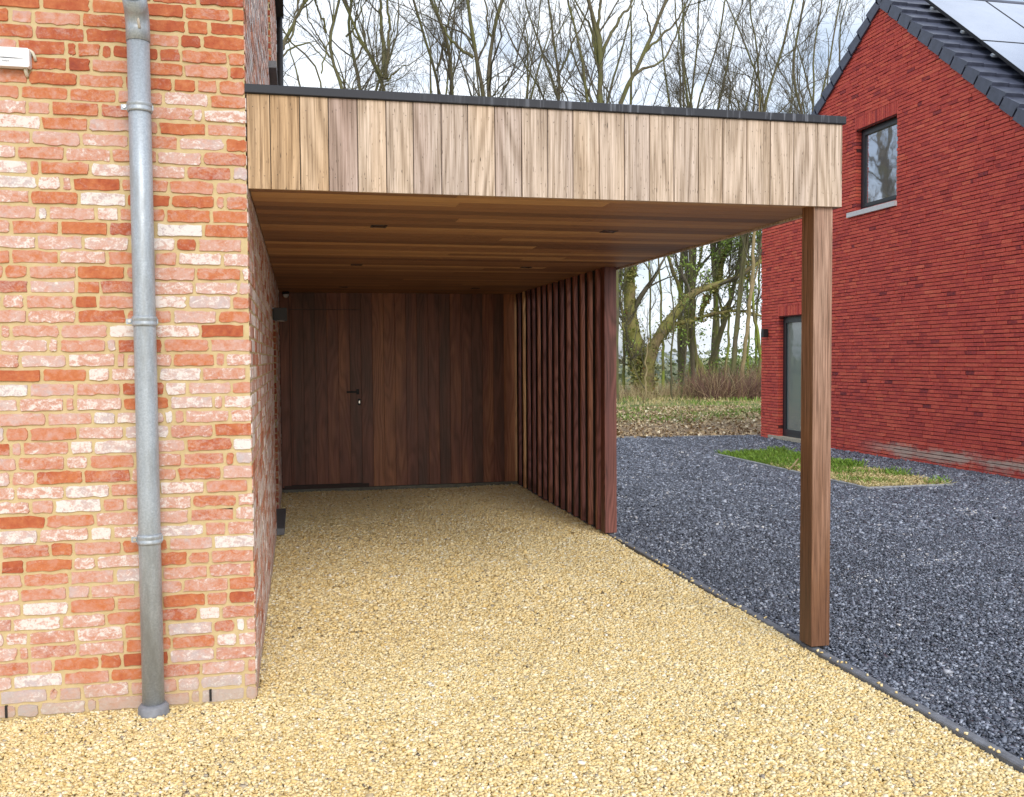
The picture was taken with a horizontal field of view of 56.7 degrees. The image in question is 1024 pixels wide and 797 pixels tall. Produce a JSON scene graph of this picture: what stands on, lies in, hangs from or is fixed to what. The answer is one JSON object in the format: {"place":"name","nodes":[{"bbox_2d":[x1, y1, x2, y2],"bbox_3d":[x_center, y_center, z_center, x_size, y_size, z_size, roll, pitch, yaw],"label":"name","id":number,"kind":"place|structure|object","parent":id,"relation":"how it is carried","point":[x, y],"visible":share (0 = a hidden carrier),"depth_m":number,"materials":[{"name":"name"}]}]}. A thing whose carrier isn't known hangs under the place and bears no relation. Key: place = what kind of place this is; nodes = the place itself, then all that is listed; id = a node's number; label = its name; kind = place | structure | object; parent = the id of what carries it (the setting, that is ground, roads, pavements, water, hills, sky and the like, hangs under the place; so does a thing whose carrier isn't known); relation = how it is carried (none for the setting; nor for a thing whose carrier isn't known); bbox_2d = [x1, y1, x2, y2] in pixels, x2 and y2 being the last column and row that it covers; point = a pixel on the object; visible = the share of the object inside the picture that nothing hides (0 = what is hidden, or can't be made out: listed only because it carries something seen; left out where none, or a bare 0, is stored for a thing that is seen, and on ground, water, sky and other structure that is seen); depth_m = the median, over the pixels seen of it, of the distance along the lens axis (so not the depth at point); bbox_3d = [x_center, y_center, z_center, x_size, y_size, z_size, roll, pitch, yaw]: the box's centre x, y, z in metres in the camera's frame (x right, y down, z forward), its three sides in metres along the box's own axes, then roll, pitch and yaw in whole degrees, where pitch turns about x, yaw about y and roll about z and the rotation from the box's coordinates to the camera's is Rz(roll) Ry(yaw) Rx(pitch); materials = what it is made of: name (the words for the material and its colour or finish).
{"place":"outdoors","nodes":[
{"label":"outdoors","id":0,"kind":"place"},
{"bbox_2d":[0,484,1023,796],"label":"gravel drive","id":1,"kind":"structure","parent":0,"point":[501,725],"depth_m":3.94,"materials":[{"name":"beige gravel"}]},
{"bbox_2d":[244,83,845,648],"bbox_3d":[-0.513,-0.155,8.262,3.064,2.914,7.238,-1,2,-13],"label":"carport","id":2,"kind":"object","parent":1,"relation":"on","point":[442,341],"visible":1,"depth_m":6.11,"materials":[{"name":"brown wood"}]},
{"bbox_2d":[282,291,288,297],"bbox_3d":[-2.670,-1.224,11.195,0.083,0.073,0.084,-1,2,-13],"label":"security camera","id":3,"kind":"object","parent":2,"relation":"attached to","point":[285,294],"visible":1,"depth_m":11.17,"materials":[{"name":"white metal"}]},
{"bbox_2d":[289,310,362,484],"bbox_3d":[-2.236,-0.014,11.430,0.839,2.104,0.088,-1,2,-13],"label":"door","id":4,"kind":"structure","parent":2,"relation":"in","point":[343,397],"depth_m":11.46,"materials":[{"name":"brown wood"}]},
{"bbox_2d":[370,225,386,227],"bbox_3d":[-0.806,-1.043,5.737,0.096,0.007,0.096,-1,2,-13],"label":"downlight","id":5,"kind":"object","parent":2,"relation":"attached to","point":[378,226],"visible":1,"depth_m":5.74,"materials":[{"name":"black metal"}]},
{"bbox_2d":[599,230,616,232],"bbox_3d":[0.617,-1.065,6.045,0.096,0.007,0.096,-1,2,-13],"label":"downlight","id":6,"kind":"object","parent":2,"relation":"attached to","point":[608,231],"visible":1,"depth_m":6.04,"materials":[{"name":"black metal"}]},
{"bbox_2d":[276,0,1023,358],"label":"sky","id":7,"kind":"structure","parent":0,"point":[341,25],"materials":[{"name":"white"}]},
{"bbox_2d":[617,394,760,423],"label":"field grass","id":8,"kind":"structure","parent":0,"point":[693,403],"depth_m":31.36,"materials":[{"name":"plant"}]},
{"bbox_2d":[617,358,800,438],"bbox_3d":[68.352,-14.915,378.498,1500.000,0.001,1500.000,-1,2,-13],"label":"ground","id":9,"kind":"structure","parent":0,"point":[681,404],"depth_m":28.25,"materials":[{"name":"soil"}]},
{"bbox_2d":[0,0,285,720],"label":"brick house","id":10,"kind":"structure","parent":9,"relation":"on","point":[70,635],"depth_m":4.29,"materials":[{"name":"orange brick"}]},
{"bbox_2d":[0,46,36,77],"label":"sensor box","id":11,"kind":"object","parent":10,"relation":"attached to","point":[15,58],"visible":1,"depth_m":4.10,"materials":[{"name":"white plastic"}]},
{"bbox_2d":[121,0,169,717],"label":"galvanised drainpipe","id":12,"kind":"object","parent":10,"relation":"attached to","point":[138,106],"visible":1,"depth_m":4.20,"materials":[{"name":"metal"}]},
{"bbox_2d":[276,16,283,85],"bbox_3d":[-3.041,-1.967,12.609,0.090,6.100,0.090,-1,2,-13],"label":"black drainpipe","id":13,"kind":"object","parent":10,"relation":"attached to","point":[279,26],"visible":0.11,"depth_m":12.47,"materials":[{"name":"black metal"}]},
{"bbox_2d":[273,308,286,320],"bbox_3d":[-2.017,-0.730,8.243,0.120,0.114,0.110,-1,2,-13],"label":"wall lamp","id":14,"kind":"object","parent":10,"relation":"attached to","point":[279,314],"visible":1,"depth_m":8.19,"materials":[{"name":"black metal"}]},
{"bbox_2d":[283,23,335,82],"bbox_3d":[-10.789,-8.976,36.814,9.044,18.377,6.006,1,3,29],"label":"bare tree","id":15,"kind":"object","parent":9,"relation":"on","point":[302,55],"visible":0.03,"depth_m":37.53,"materials":[{"name":"brown plant"}]},
{"bbox_2d":[283,0,371,89],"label":"bare tree","id":16,"kind":"object","parent":9,"relation":"on","point":[299,49],"visible":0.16,"depth_m":30.59,"materials":[{"name":"brown plant"}]},
{"bbox_2d":[283,0,399,91],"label":"bare tree","id":17,"kind":"object","parent":9,"relation":"on","point":[298,10],"visible":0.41,"depth_m":31.90,"materials":[{"name":"brown plant"}]},
{"bbox_2d":[284,0,427,91],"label":"bare tree","id":18,"kind":"object","parent":9,"relation":"on","point":[331,56],"visible":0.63,"depth_m":32.49,"materials":[{"name":"brown plant"}]},
{"bbox_2d":[283,0,438,91],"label":"bare tree","id":19,"kind":"object","parent":9,"relation":"on","point":[297,75],"visible":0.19,"depth_m":44.39,"materials":[{"name":"brown plant"}]},
{"bbox_2d":[291,0,440,89],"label":"bare tree","id":20,"kind":"object","parent":9,"relation":"on","point":[349,33],"visible":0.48,"depth_m":35.10,"materials":[{"name":"brown plant"}]},
{"bbox_2d":[328,0,478,90],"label":"bare tree","id":21,"kind":"object","parent":9,"relation":"on","point":[353,23],"visible":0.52,"depth_m":34.08,"materials":[{"name":"brown plant"}]},
{"bbox_2d":[357,2,499,94],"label":"bare tree","id":22,"kind":"object","parent":9,"relation":"on","point":[430,42],"visible":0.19,"depth_m":45.44,"materials":[{"name":"brown plant"}]},
{"bbox_2d":[377,0,515,96],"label":"bare tree","id":23,"kind":"object","parent":9,"relation":"on","point":[444,45],"visible":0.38,"depth_m":36.97,"materials":[{"name":"brown plant"}]},
{"bbox_2d":[389,0,578,97],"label":"bare tree","id":24,"kind":"object","parent":9,"relation":"on","point":[489,77],"visible":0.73,"depth_m":32.35,"materials":[{"name":"brown plant"}]},
{"bbox_2d":[458,0,587,99],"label":"bare tree","id":25,"kind":"object","parent":9,"relation":"on","point":[528,78],"visible":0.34,"depth_m":44.74,"materials":[{"name":"brown plant"}]},
{"bbox_2d":[456,0,596,100],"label":"bare tree","id":26,"kind":"object","parent":9,"relation":"on","point":[554,43],"visible":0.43,"depth_m":37.29,"materials":[{"name":"brown plant"}]},
{"bbox_2d":[478,0,690,105],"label":"bare tree","id":27,"kind":"object","parent":9,"relation":"on","point":[612,84],"visible":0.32,"depth_m":47.23,"materials":[{"name":"brown plant"}]},
{"bbox_2d":[521,0,662,104],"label":"bare tree","id":28,"kind":"object","parent":9,"relation":"on","point":[598,53],"visible":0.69,"depth_m":32.35,"materials":[{"name":"brown plant"}]},
{"bbox_2d":[509,0,708,401],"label":"bare tree","id":29,"kind":"object","parent":9,"relation":"on","point":[646,49],"visible":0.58,"depth_m":35.07,"materials":[{"name":"brown plant"}]},
{"bbox_2d":[619,272,629,388],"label":"young tree","id":30,"kind":"object","parent":9,"relation":"on","point":[623,367],"visible":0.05,"depth_m":39.55,"materials":[{"name":"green plant"}]},
{"bbox_2d":[628,298,657,403],"bbox_3d":[4.618,-1.540,33.645,0.931,4.117,1.303,-1,2,-13],"label":"sapling","id":31,"kind":"object","parent":9,"relation":"on","point":[645,376],"visible":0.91,"depth_m":33.25,"materials":[{"name":"beige plant"}]},
{"bbox_2d":[644,258,664,388],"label":"young tree","id":32,"kind":"object","parent":9,"relation":"on","point":[662,362],"visible":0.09,"depth_m":41.31,"materials":[{"name":"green plant"}]},
{"bbox_2d":[643,260,665,341],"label":"young tree","id":33,"kind":"object","parent":9,"relation":"on","point":[650,290],"visible":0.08,"depth_m":42.77,"materials":[{"name":"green plant"}]},
{"bbox_2d":[619,376,713,400],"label":"dry undergrowth","id":34,"kind":"object","parent":9,"relation":"on","point":[622,392],"visible":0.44,"depth_m":37.09,"materials":[{"name":"brown plant"}]},
{"bbox_2d":[656,352,688,364],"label":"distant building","id":35,"kind":"structure","parent":9,"relation":"on","point":[675,357],"depth_m":207.04,"materials":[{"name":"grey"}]},
{"bbox_2d":[652,254,704,400],"bbox_3d":[5.916,-2.645,34.598,2.334,5.977,2.147,-1,2,-13],"label":"sapling","id":36,"kind":"object","parent":9,"relation":"on","point":[672,338],"visible":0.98,"depth_m":34.95,"materials":[{"name":"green plant"}]},
{"bbox_2d":[607,0,768,389],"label":"bare tree","id":37,"kind":"object","parent":9,"relation":"on","point":[692,354],"visible":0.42,"depth_m":40.61,"materials":[{"name":"brown plant"}]},
{"bbox_2d":[619,337,758,383],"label":"distant scrub","id":38,"kind":"object","parent":9,"relation":"on","point":[667,371],"visible":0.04,"depth_m":68.92,"materials":[{"name":"brown plant"}]},
{"bbox_2d":[617,435,760,437],"bbox_3d":[1.938,0.795,19.099,6.748,0.062,0.129,0,2,-2],"label":"kerb edge","id":39,"kind":"object","parent":9,"relation":"on","point":[679,436],"visible":0.11,"depth_m":19.11,"materials":[{"name":"concrete"}]},
{"bbox_2d":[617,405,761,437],"bbox_3d":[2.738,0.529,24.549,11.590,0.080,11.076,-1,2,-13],"label":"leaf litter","id":40,"kind":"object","parent":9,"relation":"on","point":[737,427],"visible":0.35,"depth_m":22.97,"materials":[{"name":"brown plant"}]},
{"bbox_2d":[668,256,711,397],"bbox_3d":[6.714,-2.781,36.025,1.713,5.910,1.705,-1,2,-13],"label":"sapling","id":41,"kind":"object","parent":9,"relation":"on","point":[688,299],"visible":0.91,"depth_m":36.13,"materials":[{"name":"green plant"}]},
{"bbox_2d":[619,98,761,397],"bbox_3d":[7.856,-5.745,39.525,10.902,11.934,5.619,-1,2,-13],"label":"pollard tree","id":42,"kind":"object","parent":9,"relation":"on","point":[629,319],"visible":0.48,"depth_m":38.54,"materials":[{"name":"brown plant"}]},
{"bbox_2d":[670,243,723,382],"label":"young tree","id":43,"kind":"object","parent":9,"relation":"on","point":[702,284],"visible":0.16,"depth_m":44.48,"materials":[{"name":"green plant"}]},
{"bbox_2d":[613,0,783,386],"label":"bare tree","id":44,"kind":"object","parent":9,"relation":"on","point":[680,355],"visible":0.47,"depth_m":45.73,"materials":[{"name":"brown plant"}]},
{"bbox_2d":[674,248,725,376],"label":"young tree","id":45,"kind":"object","parent":9,"relation":"on","point":[693,261],"visible":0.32,"depth_m":40.30,"materials":[{"name":"green plant"}]},
{"bbox_2d":[657,49,758,377],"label":"mossy tree","id":46,"kind":"object","parent":9,"relation":"on","point":[679,287],"visible":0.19,"depth_m":41.25,"materials":[{"name":"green plant"}]},
{"bbox_2d":[657,360,761,399],"bbox_3d":[8.939,-0.733,37.437,5.936,1.687,4.955,-1,2,-13],"label":"bramble thicket","id":47,"kind":"object","parent":9,"relation":"on","point":[724,388],"visible":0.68,"depth_m":36.46,"materials":[{"name":"brown plant"}]},
{"bbox_2d":[636,0,790,375],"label":"bare tree","id":48,"kind":"object","parent":9,"relation":"on","point":[714,299],"visible":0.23,"depth_m":50.24,"materials":[{"name":"brown plant"}]},
{"bbox_2d":[696,242,737,375],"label":"young tree","id":49,"kind":"object","parent":9,"relation":"on","point":[716,323],"visible":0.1,"depth_m":43.77,"materials":[{"name":"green plant"}]},
{"bbox_2d":[673,292,761,390],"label":"green undergrowth","id":50,"kind":"object","parent":9,"relation":"on","point":[738,358],"visible":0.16,"depth_m":43.36,"materials":[{"name":"green plant"}]},
{"bbox_2d":[695,233,756,379],"bbox_3d":[8.939,-4.885,40.112,3.386,8.927,1.714,2,3,40],"label":"young tree","id":51,"kind":"object","parent":9,"relation":"on","point":[728,333],"visible":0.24,"depth_m":39.72,"materials":[{"name":"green plant"}]},
{"bbox_2d":[716,236,761,368],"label":"young tree","id":52,"kind":"object","parent":9,"relation":"on","point":[755,287],"visible":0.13,"depth_m":42.14,"materials":[{"name":"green plant"}]},
{"bbox_2d":[725,238,759,350],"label":"young tree","id":53,"kind":"object","parent":9,"relation":"on","point":[744,284],"visible":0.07,"depth_m":44.39,"materials":[{"name":"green plant"}]},
{"bbox_2d":[706,69,778,374],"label":"leafing tree","id":54,"kind":"object","parent":9,"relation":"on","point":[723,321],"visible":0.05,"depth_m":41.98,"materials":[{"name":"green plant"}]},
{"bbox_2d":[657,0,855,385],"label":"bare tree","id":55,"kind":"object","parent":9,"relation":"on","point":[763,105],"visible":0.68,"depth_m":37.13,"materials":[{"name":"brown plant"}]},
{"bbox_2d":[753,249,761,372],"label":"young tree","id":56,"kind":"object","parent":9,"relation":"on","point":[759,285],"visible":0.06,"depth_m":45.36,"materials":[{"name":"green plant"}]},
{"bbox_2d":[704,0,821,265],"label":"bare tree","id":57,"kind":"object","parent":9,"relation":"on","point":[802,55],"visible":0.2,"depth_m":41.01,"materials":[{"name":"brown plant"}]},
{"bbox_2d":[739,43,795,389],"bbox_3d":[9.556,-6.456,36.368,2.617,13.071,5.059,0,3,17],"label":"pale stemmed tree","id":58,"kind":"object","parent":9,"relation":"on","point":[754,258],"visible":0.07,"depth_m":36.59,"materials":[{"name":"beige plant"}]},
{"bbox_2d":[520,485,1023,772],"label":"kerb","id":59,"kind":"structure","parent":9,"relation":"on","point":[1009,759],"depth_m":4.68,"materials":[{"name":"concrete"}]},
{"bbox_2d":[727,0,850,113],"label":"bare tree","id":60,"kind":"object","parent":9,"relation":"on","point":[794,61],"visible":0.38,"depth_m":43.04,"materials":[{"name":"brown plant"}]},
{"bbox_2d":[760,0,867,102],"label":"bare tree","id":61,"kind":"object","parent":9,"relation":"on","point":[845,24],"visible":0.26,"depth_m":48.33,"materials":[{"name":"brown plant"}]},
{"bbox_2d":[762,0,870,113],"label":"bare tree","id":62,"kind":"object","parent":9,"relation":"on","point":[827,78],"visible":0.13,"depth_m":44.56,"materials":[{"name":"brown plant"}]},
{"bbox_2d":[714,453,952,488],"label":"bed kerb","id":63,"kind":"structure","parent":9,"relation":"on","point":[832,480],"depth_m":11.93,"materials":[{"name":"concrete"}]},
{"bbox_2d":[761,0,1023,478],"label":"red brick house","id":64,"kind":"structure","parent":9,"relation":"on","point":[927,357],"depth_m":14.13,"materials":[{"name":"brick"}]},
{"bbox_2d":[761,329,767,336],"bbox_3d":[4.975,-1.289,18.678,0.104,0.160,0.100,-1,2,-13],"label":"outdoor lamp","id":65,"kind":"object","parent":64,"relation":"attached to","point":[764,332],"visible":1,"depth_m":18.63,"materials":[{"name":"black metal"}]},
{"bbox_2d":[783,315,801,437],"bbox_3d":[5.376,-0.411,17.786,0.072,2.300,1.091,-1,2,-13],"label":"door","id":66,"kind":"structure","parent":64,"relation":"in","point":[791,324],"depth_m":18.01,"materials":[{"name":"grey glass"}]},
{"bbox_2d":[861,116,897,208],"bbox_3d":[5.915,-3.737,15.145,0.072,1.326,1.101,-1,2,-13],"label":"window","id":67,"kind":"structure","parent":64,"relation":"in","point":[879,145],"depth_m":15.21,"materials":[{"name":"grey"}]},
{"bbox_2d":[924,0,1023,42],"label":"solar panel","id":68,"kind":"object","parent":64,"relation":"attached to","point":[978,20],"visible":0.99,"depth_m":14.09,"materials":[{"name":"grey glass"}]},
{"bbox_2d":[980,40,1023,75],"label":"solar panel","id":69,"kind":"object","parent":64,"relation":"attached to","point":[1011,54],"visible":1,"depth_m":13.15,"materials":[{"name":"black glass"}]},
{"bbox_2d":[986,1,1023,26],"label":"solar panel","id":70,"kind":"object","parent":64,"relation":"attached to","point":[1014,12],"visible":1,"depth_m":14.68,"materials":[{"name":"black glass"}]},
{"bbox_2d":[721,80,814,381],"bbox_3d":[10.273,-6.718,39.349,5.804,12.420,3.518,-1,2,-13],"label":"leafing tree","id":71,"kind":"object","parent":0,"point":[753,311],"visible":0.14,"depth_m":38.62,"materials":[{"name":"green plant"}]},
{"bbox_2d":[614,435,1023,760],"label":"gravel yard","id":72,"kind":"structure","parent":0,"point":[922,645],"depth_m":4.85,"materials":[{"name":"grey gravel"}]},
{"label":"planting bed","id":73,"kind":"structure","parent":72,"relation":"on","visible":0},
{"bbox_2d":[713,445,954,486],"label":"grass","id":74,"kind":"structure","parent":73,"relation":"on","point":[846,470],"depth_m":12.87,"materials":[{"name":"green plant"}]},
{"bbox_2d":[788,458,798,469],"bbox_3d":[3.978,0.921,13.277,0.112,0.140,0.338,2,3,42],"label":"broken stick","id":75,"kind":"object","parent":74,"relation":"on","point":[790,467],"visible":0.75,"depth_m":13.30,"materials":[{"name":"brown wood"}]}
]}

